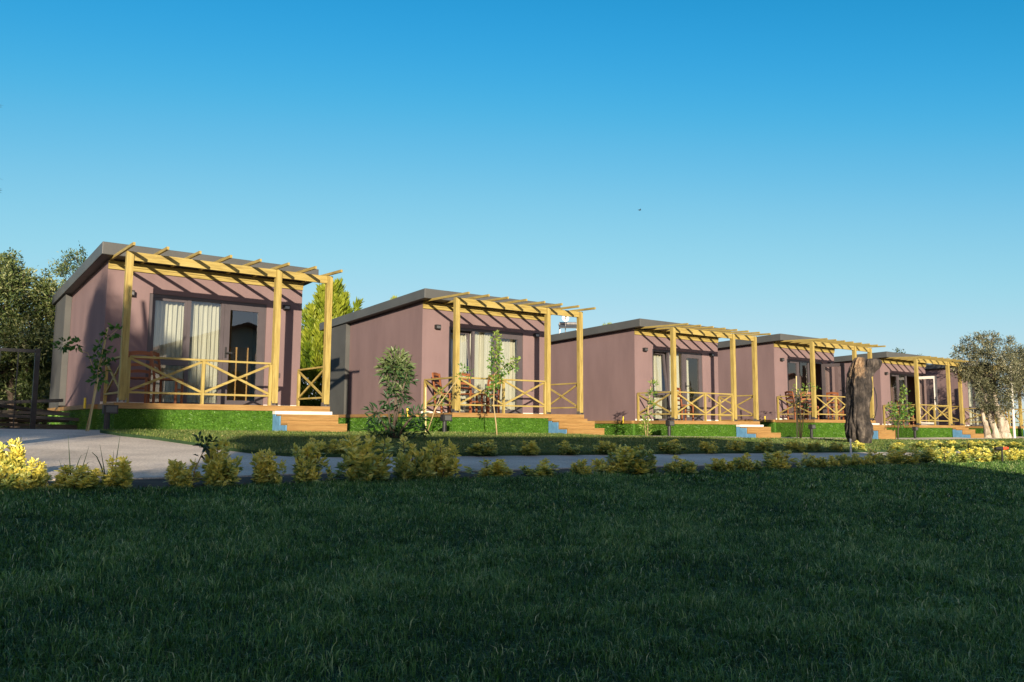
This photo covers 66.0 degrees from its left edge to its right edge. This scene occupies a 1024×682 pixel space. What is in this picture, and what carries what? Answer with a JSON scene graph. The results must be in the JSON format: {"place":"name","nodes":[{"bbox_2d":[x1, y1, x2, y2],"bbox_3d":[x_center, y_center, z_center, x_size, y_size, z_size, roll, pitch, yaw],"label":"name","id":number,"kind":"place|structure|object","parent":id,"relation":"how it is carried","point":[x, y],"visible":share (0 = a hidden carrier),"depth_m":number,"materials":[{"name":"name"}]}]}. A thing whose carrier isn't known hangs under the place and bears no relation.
{"place":"outdoors","nodes":[
{"label":"outdoors","id":0,"kind":"place"},
{"bbox_2d":[17,462,982,491],"bbox_3d":[16.083,2.806,20.379,95.000,0.681,1.190,5,-8,-37],"label":"soil bed","id":1,"kind":"object","parent":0,"point":[162,482],"visible":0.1,"depth_m":6.93,"materials":[{"name":"soil"}]},
{"bbox_2d":[0,460,26,489],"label":"hedge shrub","id":2,"kind":"object","parent":1,"relation":"on","point":[8,476],"visible":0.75,"depth_m":5.59,"materials":[{"name":"yellow plant"}]},
{"bbox_2d":[0,437,27,472],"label":"hedge shrub","id":3,"kind":"object","parent":1,"relation":"on","point":[15,458],"visible":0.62,"depth_m":6.27,"materials":[{"name":"yellow plant"}]},
{"bbox_2d":[13,457,48,489],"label":"hedge shrub","id":4,"kind":"object","parent":1,"relation":"on","point":[33,477],"visible":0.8,"depth_m":5.62,"materials":[{"name":"yellow plant"}]},
{"bbox_2d":[45,464,106,489],"bbox_3d":[-3.187,1.014,5.739,0.503,0.234,0.411,-3,-7,27],"label":"hedge shrub","id":5,"kind":"object","parent":1,"relation":"on","point":[78,478],"visible":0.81,"depth_m":5.70,"materials":[{"name":"green plant"}]},
{"bbox_2d":[90,455,135,488],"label":"hedge shrub","id":6,"kind":"object","parent":1,"relation":"on","point":[121,474],"visible":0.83,"depth_m":5.88,"materials":[{"name":"green plant"}]},
{"bbox_2d":[164,458,202,487],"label":"hedge shrub","id":7,"kind":"object","parent":1,"relation":"on","point":[178,474],"visible":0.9,"depth_m":6.16,"materials":[{"name":"green plant"}]},
{"bbox_2d":[192,430,218,480],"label":"weed","id":8,"kind":"object","parent":1,"relation":"on","point":[205,447],"visible":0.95,"depth_m":6.22,"materials":[{"name":"green plant"}]},
{"bbox_2d":[200,437,243,486],"bbox_3d":[-2.359,1.016,6.393,0.338,0.487,0.418,2,-6,-14],"label":"hedge shrub","id":9,"kind":"object","parent":1,"relation":"on","point":[220,468],"visible":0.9,"depth_m":6.31,"materials":[{"name":"green plant"}]},
{"bbox_2d":[249,447,286,484],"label":"hedge shrub","id":10,"kind":"object","parent":1,"relation":"on","point":[265,468],"visible":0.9,"depth_m":6.57,"materials":[{"name":"green plant"}]},
{"bbox_2d":[291,439,335,483],"bbox_3d":[-1.771,1.071,6.850,0.396,0.446,0.426,-5,-8,39],"label":"hedge shrub","id":11,"kind":"object","parent":1,"relation":"on","point":[307,467],"visible":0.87,"depth_m":6.81,"materials":[{"name":"green plant"}]},
{"bbox_2d":[332,431,398,481],"bbox_3d":[-1.324,1.078,7.108,0.621,0.528,0.578,2,-6,-13],"label":"hedge shrub","id":12,"kind":"object","parent":1,"relation":"on","point":[363,462],"visible":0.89,"depth_m":7.03,"materials":[{"name":"green plant"}]},
{"bbox_2d":[392,435,437,479],"bbox_3d":[-0.953,1.148,7.456,0.433,0.527,0.360,3,-7,-27],"label":"hedge shrub","id":13,"kind":"object","parent":1,"relation":"on","point":[418,465],"visible":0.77,"depth_m":7.42,"materials":[{"name":"green plant"}]},
{"bbox_2d":[420,438,462,477],"bbox_3d":[-0.688,1.179,7.629,0.479,0.482,0.391,-2,-6,20],"label":"hedge shrub","id":14,"kind":"object","parent":1,"relation":"on","point":[445,461],"visible":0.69,"depth_m":7.60,"materials":[{"name":"green plant"}]},
{"bbox_2d":[464,458,516,477],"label":"hedge shrub","id":15,"kind":"object","parent":1,"relation":"on","point":[497,467],"visible":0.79,"depth_m":7.91,"materials":[{"name":"green plant"}]},
{"bbox_2d":[519,458,559,476],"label":"hedge shrub","id":16,"kind":"object","parent":1,"relation":"on","point":[544,468],"visible":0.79,"depth_m":8.21,"materials":[{"name":"green plant"}]},
{"bbox_2d":[569,458,592,475],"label":"hedge shrub","id":17,"kind":"object","parent":1,"relation":"on","point":[580,467],"visible":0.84,"depth_m":8.58,"materials":[{"name":"green plant"}]},
{"bbox_2d":[590,458,629,472],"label":"hedge shrub","id":18,"kind":"object","parent":1,"relation":"on","point":[602,465],"visible":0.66,"depth_m":8.80,"materials":[{"name":"green plant"}]},
{"bbox_2d":[605,444,659,474],"bbox_3d":[1.397,1.400,9.013,0.660,0.452,0.577,-4,-8,37],"label":"hedge shrub","id":19,"kind":"object","parent":1,"relation":"on","point":[636,462],"visible":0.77,"depth_m":8.88,"materials":[{"name":"green plant"}]},
{"bbox_2d":[660,455,697,473],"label":"hedge shrub","id":20,"kind":"object","parent":1,"relation":"on","point":[684,466],"visible":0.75,"depth_m":9.35,"materials":[{"name":"green plant"}]},
{"bbox_2d":[700,457,736,471],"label":"hedge shrub","id":21,"kind":"object","parent":1,"relation":"on","point":[720,465],"visible":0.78,"depth_m":9.76,"materials":[{"name":"green plant"}]},
{"bbox_2d":[731,452,762,470],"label":"hedge shrub","id":22,"kind":"object","parent":1,"relation":"on","point":[747,464],"visible":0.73,"depth_m":10.12,"materials":[{"name":"green plant"}]},
{"bbox_2d":[761,449,805,469],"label":"hedge shrub","id":23,"kind":"object","parent":1,"relation":"on","point":[777,460],"visible":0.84,"depth_m":10.72,"materials":[{"name":"green plant"}]},
{"bbox_2d":[798,452,831,467],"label":"hedge shrub","id":24,"kind":"object","parent":1,"relation":"on","point":[814,461],"visible":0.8,"depth_m":11.40,"materials":[{"name":"green plant"}]},
{"bbox_2d":[827,454,847,466],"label":"hedge shrub","id":25,"kind":"object","parent":1,"relation":"on","point":[833,460],"visible":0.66,"depth_m":11.75,"materials":[{"name":"green plant"}]},
{"bbox_2d":[833,453,860,466],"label":"hedge shrub","id":26,"kind":"object","parent":1,"relation":"on","point":[853,460],"visible":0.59,"depth_m":11.91,"materials":[{"name":"green plant"}]},
{"bbox_2d":[865,448,889,464],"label":"hedge shrub","id":27,"kind":"object","parent":1,"relation":"on","point":[880,458],"visible":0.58,"depth_m":12.59,"materials":[{"name":"green plant"}]},
{"bbox_2d":[884,447,921,464],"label":"hedge shrub","id":28,"kind":"object","parent":1,"relation":"on","point":[897,457],"visible":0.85,"depth_m":13.09,"materials":[{"name":"green plant"}]},
{"bbox_2d":[908,446,941,463],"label":"hedge shrub","id":29,"kind":"object","parent":1,"relation":"on","point":[927,455],"visible":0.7,"depth_m":13.59,"materials":[{"name":"yellow plant"}]},
{"bbox_2d":[932,447,957,462],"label":"hedge shrub","id":30,"kind":"object","parent":1,"relation":"on","point":[949,456],"visible":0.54,"depth_m":13.97,"materials":[{"name":"yellow plant"}]},
{"bbox_2d":[950,448,983,462],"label":"hedge shrub","id":31,"kind":"object","parent":1,"relation":"on","point":[966,456],"visible":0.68,"depth_m":14.50,"materials":[{"name":"yellow plant"}]},
{"bbox_2d":[972,447,993,461],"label":"hedge shrub","id":32,"kind":"object","parent":1,"relation":"on","point":[986,454],"visible":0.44,"depth_m":14.96,"materials":[{"name":"yellow plant"}]},
{"bbox_2d":[980,446,1007,461],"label":"hedge shrub","id":33,"kind":"object","parent":1,"relation":"on","point":[996,456],"visible":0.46,"depth_m":15.19,"materials":[{"name":"yellow plant"}]},
{"bbox_2d":[1003,446,1020,460],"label":"hedge shrub","id":34,"kind":"object","parent":1,"relation":"on","point":[1011,455],"visible":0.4,"depth_m":15.89,"materials":[{"name":"yellow plant"}]},
{"bbox_2d":[0,459,1023,681],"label":"front lawn","id":35,"kind":"structure","parent":0,"point":[478,676],"depth_m":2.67,"materials":[{"name":"plant"}]},
{"bbox_2d":[0,429,1023,480],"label":"path","id":36,"kind":"structure","parent":0,"point":[52,448],"depth_m":9.69,"materials":[{"name":"concrete"}]},
{"bbox_2d":[52,323,122,430],"bbox_3d":[-6.904,0.594,12.765,1.103,1.810,0.346,0,-6,0],"label":"sapling","id":37,"kind":"object","parent":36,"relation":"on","point":[67,347],"visible":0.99,"depth_m":12.78,"materials":[{"name":"green plant"}]},
{"bbox_2d":[102,405,118,429],"bbox_3d":[-6.593,1.285,12.915,0.220,0.470,0.124,5,-8,-37],"label":"garden lamp","id":38,"kind":"object","parent":36,"relation":"on","point":[107,410],"visible":0.82,"depth_m":12.87,"materials":[{"name":"black metal"}]},
{"bbox_2d":[0,0,1023,425],"label":"sky","id":39,"kind":"structure","parent":0,"point":[847,170],"materials":[{"name":"blue"}]},
{"bbox_2d":[100,428,1023,456],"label":"lawn","id":40,"kind":"structure","parent":0,"point":[336,454],"depth_m":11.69,"materials":[{"name":"plant"}]},
{"bbox_2d":[323,438,351,453],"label":"hedge shrub","id":41,"kind":"object","parent":40,"relation":"on","point":[333,445],"visible":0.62,"depth_m":9.69,"materials":[{"name":"green plant"}]},
{"bbox_2d":[361,345,431,438],"bbox_3d":[-1.994,1.080,13.604,1.258,2.023,0.716,1,-6,-6],"label":"oleander bush","id":42,"kind":"object","parent":40,"relation":"on","point":[391,367],"visible":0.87,"depth_m":13.58,"materials":[{"name":"green plant"}]},
{"bbox_2d":[440,414,451,431],"bbox_3d":[-1.394,1.793,16.697,0.220,0.470,0.124,5,-8,-37],"label":"garden lamp","id":43,"kind":"object","parent":40,"relation":"on","point":[444,418],"visible":0.82,"depth_m":16.65,"materials":[{"name":"black metal"}]},
{"bbox_2d":[425,363,473,430],"bbox_3d":[-1.304,1.214,16.317,1.022,1.549,0.295,0,-6,7],"label":"sapling","id":44,"kind":"object","parent":40,"relation":"on","point":[437,404],"visible":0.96,"depth_m":16.31,"materials":[{"name":"green plant"}]},
{"bbox_2d":[464,439,498,455],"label":"hedge shrub","id":45,"kind":"object","parent":40,"relation":"on","point":[479,449],"visible":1,"depth_m":10.77,"materials":[{"name":"green plant"}]},
{"bbox_2d":[485,329,520,434],"bbox_3d":[-0.197,0.892,16.282,0.759,2.267,0.409,1,-6,-4],"label":"sapling","id":46,"kind":"object","parent":40,"relation":"on","point":[495,385],"visible":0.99,"depth_m":16.29,"materials":[{"name":"green plant"}]},
{"bbox_2d":[511,440,540,455],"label":"hedge shrub","id":47,"kind":"object","parent":40,"relation":"on","point":[531,447],"visible":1,"depth_m":11.26,"materials":[{"name":"green plant"}]},
{"bbox_2d":[554,440,583,454],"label":"hedge shrub","id":48,"kind":"object","parent":40,"relation":"on","point":[566,448],"visible":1,"depth_m":11.72,"materials":[{"name":"green plant"}]},
{"bbox_2d":[590,440,617,453],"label":"hedge shrub","id":49,"kind":"object","parent":40,"relation":"on","point":[603,447],"visible":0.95,"depth_m":12.15,"materials":[{"name":"green plant"}]},
{"bbox_2d":[639,379,658,435],"bbox_3d":[3.506,1.767,20.372,0.549,1.676,0.459,-4,-7,33],"label":"sapling","id":50,"kind":"object","parent":40,"relation":"on","point":[653,382],"visible":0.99,"depth_m":20.35,"materials":[{"name":"green plant"}]},
{"bbox_2d":[655,438,688,454],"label":"hedge shrub","id":51,"kind":"object","parent":40,"relation":"on","point":[673,449],"visible":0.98,"depth_m":13.08,"materials":[{"name":"green plant"}]},
{"bbox_2d":[697,440,717,453],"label":"hedge shrub","id":52,"kind":"object","parent":40,"relation":"on","point":[708,448],"visible":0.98,"depth_m":13.74,"materials":[{"name":"green plant"}]},
{"bbox_2d":[725,440,747,452],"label":"hedge shrub","id":53,"kind":"object","parent":40,"relation":"on","point":[740,446],"visible":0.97,"depth_m":14.33,"materials":[{"name":"green plant"}]},
{"bbox_2d":[752,438,773,452],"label":"hedge shrub","id":54,"kind":"object","parent":40,"relation":"on","point":[764,445],"visible":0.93,"depth_m":14.74,"materials":[{"name":"green plant"}]},
{"bbox_2d":[782,440,806,451],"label":"hedge shrub","id":55,"kind":"object","parent":40,"relation":"on","point":[795,445],"visible":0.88,"depth_m":15.39,"materials":[{"name":"green plant"}]},
{"bbox_2d":[790,376,820,437],"bbox_3d":[9.076,2.073,24.439,1.001,1.969,0.395,1,-6,-3],"label":"sapling","id":56,"kind":"object","parent":40,"relation":"on","point":[797,423],"visible":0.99,"depth_m":24.41,"materials":[{"name":"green plant"}]},
{"bbox_2d":[801,441,825,450],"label":"hedge shrub","id":57,"kind":"object","parent":40,"relation":"on","point":[813,446],"visible":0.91,"depth_m":15.76,"materials":[{"name":"green plant"}]},
{"bbox_2d":[844,357,881,442],"bbox_3d":[9.365,1.635,21.005,0.982,2.386,0.721,1,-6,-4],"label":"tree stump","id":58,"kind":"object","parent":40,"relation":"on","point":[858,425],"visible":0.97,"depth_m":20.79,"materials":[{"name":"brown wood"}]},
{"bbox_2d":[886,384,914,438],"bbox_3d":[13.639,2.490,27.733,1.121,1.985,0.611,2,-6,-19],"label":"sapling","id":59,"kind":"object","parent":40,"relation":"on","point":[904,414],"visible":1,"depth_m":27.70,"materials":[{"name":"green plant"}]},
{"bbox_2d":[910,441,938,448],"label":"hedge shrub","id":60,"kind":"object","parent":40,"relation":"on","point":[921,445],"visible":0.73,"depth_m":18.87,"materials":[{"name":"yellow plant"}]},
{"bbox_2d":[934,440,961,448],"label":"hedge shrub","id":61,"kind":"object","parent":40,"relation":"on","point":[949,444],"visible":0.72,"depth_m":19.58,"materials":[{"name":"yellow plant"}]},
{"bbox_2d":[958,440,985,447],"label":"hedge shrub","id":62,"kind":"object","parent":40,"relation":"on","point":[969,444],"visible":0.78,"depth_m":20.29,"materials":[{"name":"yellow plant"}]},
{"bbox_2d":[947,330,1023,437],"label":"olive tree","id":63,"kind":"object","parent":40,"relation":"on","point":[993,384],"visible":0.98,"depth_m":32.80,"materials":[{"name":"green plant"}]},
{"bbox_2d":[1001,441,1023,447],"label":"hedge shrub","id":64,"kind":"object","parent":40,"relation":"on","point":[1015,445],"visible":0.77,"depth_m":22.17,"materials":[{"name":"yellow plant"}]},
{"bbox_3d":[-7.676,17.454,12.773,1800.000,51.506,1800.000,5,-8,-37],"label":"ground","id":65,"kind":"structure","parent":0,"visible":0},
{"bbox_2d":[0,348,40,428],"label":"metal gate","id":66,"kind":"structure","parent":65,"relation":"on","point":[36,351],"depth_m":14.36,"materials":[{"name":"metal"}]},
{"bbox_2d":[0,336,52,426],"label":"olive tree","id":67,"kind":"object","parent":65,"relation":"on","point":[45,404],"visible":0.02,"depth_m":23.17,"materials":[{"name":"green plant"}]},
{"bbox_2d":[0,247,63,426],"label":"olive tree","id":68,"kind":"object","parent":65,"relation":"on","point":[17,299],"visible":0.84,"depth_m":20.78,"materials":[{"name":"green plant"}]},
{"bbox_2d":[0,427,77,429],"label":"timber plank","id":69,"kind":"object","parent":65,"relation":"on","point":[43,428],"visible":0.22,"depth_m":15.09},
{"bbox_2d":[0,423,77,427],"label":"timber plank","id":70,"kind":"object","parent":69,"relation":"on","point":[38,425],"visible":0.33,"depth_m":15.11,"materials":[{"name":"wood"}]},
{"bbox_2d":[0,419,68,421],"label":"timber plank","id":71,"kind":"object","parent":70,"relation":"on","point":[21,420],"visible":0.67,"depth_m":15.25,"materials":[{"name":"wood"}]},
{"bbox_2d":[0,414,78,420],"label":"timber plank","id":72,"kind":"object","parent":70,"relation":"on","point":[41,417],"visible":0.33,"depth_m":14.95,"materials":[{"name":"wood"}]},
{"bbox_2d":[0,410,69,415],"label":"timber plank","id":73,"kind":"object","parent":72,"relation":"on","point":[37,412],"visible":1,"depth_m":15.01,"materials":[{"name":"wood"}]},
{"bbox_2d":[0,404,58,411],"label":"timber plank","id":74,"kind":"object","parent":73,"relation":"on","point":[16,407],"visible":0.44,"depth_m":15.14,"materials":[{"name":"wood"}]},
{"bbox_2d":[0,399,62,403],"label":"timber plank","id":75,"kind":"object","parent":74,"relation":"on","point":[29,401],"visible":1,"depth_m":14.79,"materials":[{"name":"wood"}]},
{"bbox_2d":[47,240,87,294],"bbox_3d":[-14.253,-0.133,25.631,1.958,6.108,1.821,5,-8,-37],"label":"olive tree","id":76,"kind":"object","parent":65,"relation":"on","point":[59,268],"visible":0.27,"depth_m":25.49,"materials":[{"name":"green plant"}]},
{"bbox_2d":[47,241,346,431],"bbox_3d":[-7.212,0.356,17.248,4.217,3.722,8.165,5,-8,-37],"label":"cabin","id":77,"kind":"object","parent":65,"relation":"on","point":[185,315],"visible":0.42,"depth_m":15.51,"materials":[{"name":"paint"}]},
{"bbox_2d":[128,351,151,402],"bbox_3d":[-6.748,0.641,14.181,0.420,0.977,0.513,2,-6,-17],"label":"chair","id":78,"kind":"object","parent":77,"relation":"on","point":[147,396],"visible":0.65,"depth_m":14.37,"materials":[{"name":"wood"}]},
{"bbox_2d":[150,351,183,403],"bbox_3d":[-6.364,0.678,14.507,0.513,0.977,0.420,1,-6,-7],"label":"chair","id":79,"kind":"object","parent":77,"relation":"on","point":[156,354],"visible":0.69,"depth_m":14.52,"materials":[{"name":"wood"}]},
{"bbox_2d":[145,293,265,404],"bbox_3d":[-6.154,0.235,15.872,2.284,2.143,0.249,5,-8,-37],"label":"window","id":80,"kind":"structure","parent":77,"relation":"in","point":[185,328],"depth_m":15.66,"materials":[{"name":"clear glass"}]},
{"bbox_2d":[218,347,248,400],"bbox_3d":[-6.370,0.827,17.848,0.600,1.350,0.525,5,-8,-37],"label":"table","id":81,"kind":"object","parent":77,"relation":"on","point":[238,370],"visible":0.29,"depth_m":17.70,"materials":[{"name":"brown wood"}]},
{"bbox_2d":[220,304,263,404],"bbox_3d":[-5.543,0.303,16.207,0.810,2.070,0.180,5,-8,-37],"label":"door","id":82,"kind":"structure","parent":77,"relation":"in","point":[228,307],"depth_m":16.21,"materials":[{"name":"grey glass"}]},
{"bbox_2d":[300,278,364,417],"bbox_3d":[-6.061,0.487,25.987,3.305,5.170,3.287,-1,-6,16],"label":"conifer","id":83,"kind":"object","parent":65,"relation":"on","point":[312,342],"visible":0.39,"depth_m":25.27,"materials":[{"name":"green plant"}]},
{"bbox_2d":[319,288,603,434],"bbox_3d":[-1.754,0.920,21.581,4.217,3.722,8.165,5,-7,-36],"label":"cabin","id":84,"kind":"object","parent":65,"relation":"on","point":[443,333],"visible":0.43,"depth_m":20.00,"materials":[{"name":"purple wood"}]},
{"bbox_2d":[432,372,451,412],"bbox_3d":[-1.616,1.234,18.798,0.513,0.977,0.420,-2,-6,19],"label":"chair","id":85,"kind":"object","parent":84,"relation":"on","point":[439,382],"visible":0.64,"depth_m":18.82,"materials":[{"name":"wood"}]},
{"bbox_2d":[459,373,482,412],"bbox_3d":[-1.015,1.232,18.750,0.513,0.977,0.420,-6,-8,44],"label":"chair","id":86,"kind":"object","parent":84,"relation":"on","point":[470,394],"visible":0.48,"depth_m":18.69,"materials":[{"name":"wood"}]},
{"bbox_2d":[448,327,522,413],"bbox_3d":[-0.747,0.800,20.216,2.284,2.143,0.330,5,-7,-36],"label":"window","id":87,"kind":"structure","parent":84,"relation":"in","point":[477,348],"depth_m":20.20,"materials":[{"name":"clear glass"}]},
{"bbox_2d":[475,374,500,412],"bbox_3d":[-0.558,1.278,19.162,0.420,0.977,0.513,-5,-8,39],"label":"chair","id":88,"kind":"object","parent":84,"relation":"on","point":[487,402],"visible":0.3,"depth_m":19.11,"materials":[{"name":"wood"}]},
{"bbox_2d":[495,334,520,413],"bbox_3d":[-0.106,0.864,20.507,0.810,2.070,0.180,5,-7,-36],"label":"door","id":89,"kind":"structure","parent":84,"relation":"in","point":[504,336],"depth_m":20.63,"materials":[{"name":"grey glass"}]},
{"bbox_2d":[551,318,780,437],"bbox_3d":[3.991,1.518,25.773,4.217,3.722,8.165,5,-8,-37],"label":"cabin","id":90,"kind":"object","parent":65,"relation":"on","point":[624,362],"visible":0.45,"depth_m":24.02,"materials":[{"name":"paint"}]},
{"bbox_2d":[652,349,702,420],"bbox_3d":[5.016,1.400,24.423,2.284,2.143,0.328,5,-8,-37],"label":"window","id":91,"kind":"structure","parent":90,"relation":"in","point":[656,357],"depth_m":24.20,"materials":[{"name":"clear glass"}]},
{"bbox_2d":[677,388,693,420],"bbox_3d":[5.012,1.861,23.216,0.513,0.977,0.420,3,-7,-22],"label":"chair","id":92,"kind":"object","parent":90,"relation":"on","point":[682,405],"visible":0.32,"depth_m":23.06,"materials":[{"name":"wood"}]},
{"bbox_2d":[684,354,701,420],"bbox_3d":[5.653,1.464,24.723,0.810,2.070,0.180,5,-8,-37],"label":"door","id":93,"kind":"structure","parent":90,"relation":"in","point":[698,357],"depth_m":24.81,"materials":[{"name":"grey glass"}]},
{"bbox_2d":[718,333,895,438],"bbox_3d":[9.511,1.917,30.048,4.217,3.722,8.165,5,-8,-37],"label":"cabin","id":94,"kind":"object","parent":65,"relation":"on","point":[784,361],"visible":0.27,"depth_m":28.02,"materials":[{"name":"paint"}]},
{"bbox_2d":[785,391,804,419],"bbox_3d":[9.701,2.208,27.050,0.513,0.977,0.420,2,-6,-17],"label":"chair","id":95,"kind":"object","parent":94,"relation":"on","point":[792,395],"visible":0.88,"depth_m":26.95,"materials":[{"name":"wood"}]},
{"bbox_2d":[787,359,822,419],"bbox_3d":[10.625,1.789,28.602,2.284,2.143,0.072,5,-8,-37],"label":"window","id":96,"kind":"structure","parent":94,"relation":"in","point":[796,362],"depth_m":28.43,"materials":[{"name":"grey glass"}]},
{"bbox_2d":[800,392,818,419],"bbox_3d":[10.249,2.225,27.182,0.420,0.977,0.513,1,-6,-7],"label":"chair","id":97,"kind":"object","parent":94,"relation":"on","point":[801,399],"visible":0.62,"depth_m":27.29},
{"bbox_2d":[821,363,845,419],"bbox_3d":[11.814,1.861,28.943,0.810,2.070,0.180,-5,-8,40],"label":"door","id":98,"kind":"structure","parent":94,"relation":"in","point":[823,366],"depth_m":28.97,"materials":[{"name":"grey glass"}]},
{"bbox_2d":[826,392,843,419],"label":"chair","id":99,"kind":"object","parent":94,"relation":"on","point":[838,407],"visible":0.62,"depth_m":27.74,"materials":[{"name":"wood"}]},
{"bbox_2d":[834,351,983,437],"bbox_3d":[15.386,2.594,34.660,4.217,3.722,8.165,5,-8,-37],"label":"cabin","id":100,"kind":"object","parent":65,"relation":"on","point":[894,373],"visible":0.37,"depth_m":32.49,"materials":[{"name":"paint"}]},
{"bbox_2d":[890,373,913,424],"bbox_3d":[16.489,2.466,33.210,2.284,2.143,0.072,5,-8,-37],"label":"window","id":101,"kind":"structure","parent":100,"relation":"in","point":[891,374],"depth_m":33.01,"materials":[{"name":"grey glass"}]},
{"bbox_2d":[919,376,938,424],"bbox_3d":[17.656,2.534,33.517,0.180,2.070,0.810,6,-9,-45],"label":"door","id":102,"kind":"structure","parent":100,"relation":"in","point":[934,378],"depth_m":33.32,"materials":[{"name":"white paint"}]},
{"bbox_2d":[925,362,1023,436],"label":"cabin","id":103,"kind":"object","parent":65,"relation":"on","point":[972,421],"visible":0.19,"depth_m":36.90,"materials":[{"name":"paint"}]},
{"bbox_2d":[967,380,989,425],"bbox_3d":[22.127,2.975,37.573,2.284,2.143,0.247,5,-8,-37],"label":"window","id":104,"kind":"structure","parent":103,"relation":"in","point":[976,421],"depth_m":37.31,"materials":[{"name":"white glass"}]},
{"bbox_2d":[1000,343,1023,403],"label":"olive tree","id":105,"kind":"object","parent":65,"relation":"on","point":[1020,349],"visible":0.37,"depth_m":35.07,"materials":[{"name":"green plant"}]},
{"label":"house","id":106,"kind":"object","parent":65,"relation":"on","visible":0},
{"bbox_2d":[558,322,576,332],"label":"solar heater","id":107,"kind":"object","parent":106,"relation":"on","point":[568,324],"visible":0.73,"depth_m":73.01,"materials":[{"name":"metal"}]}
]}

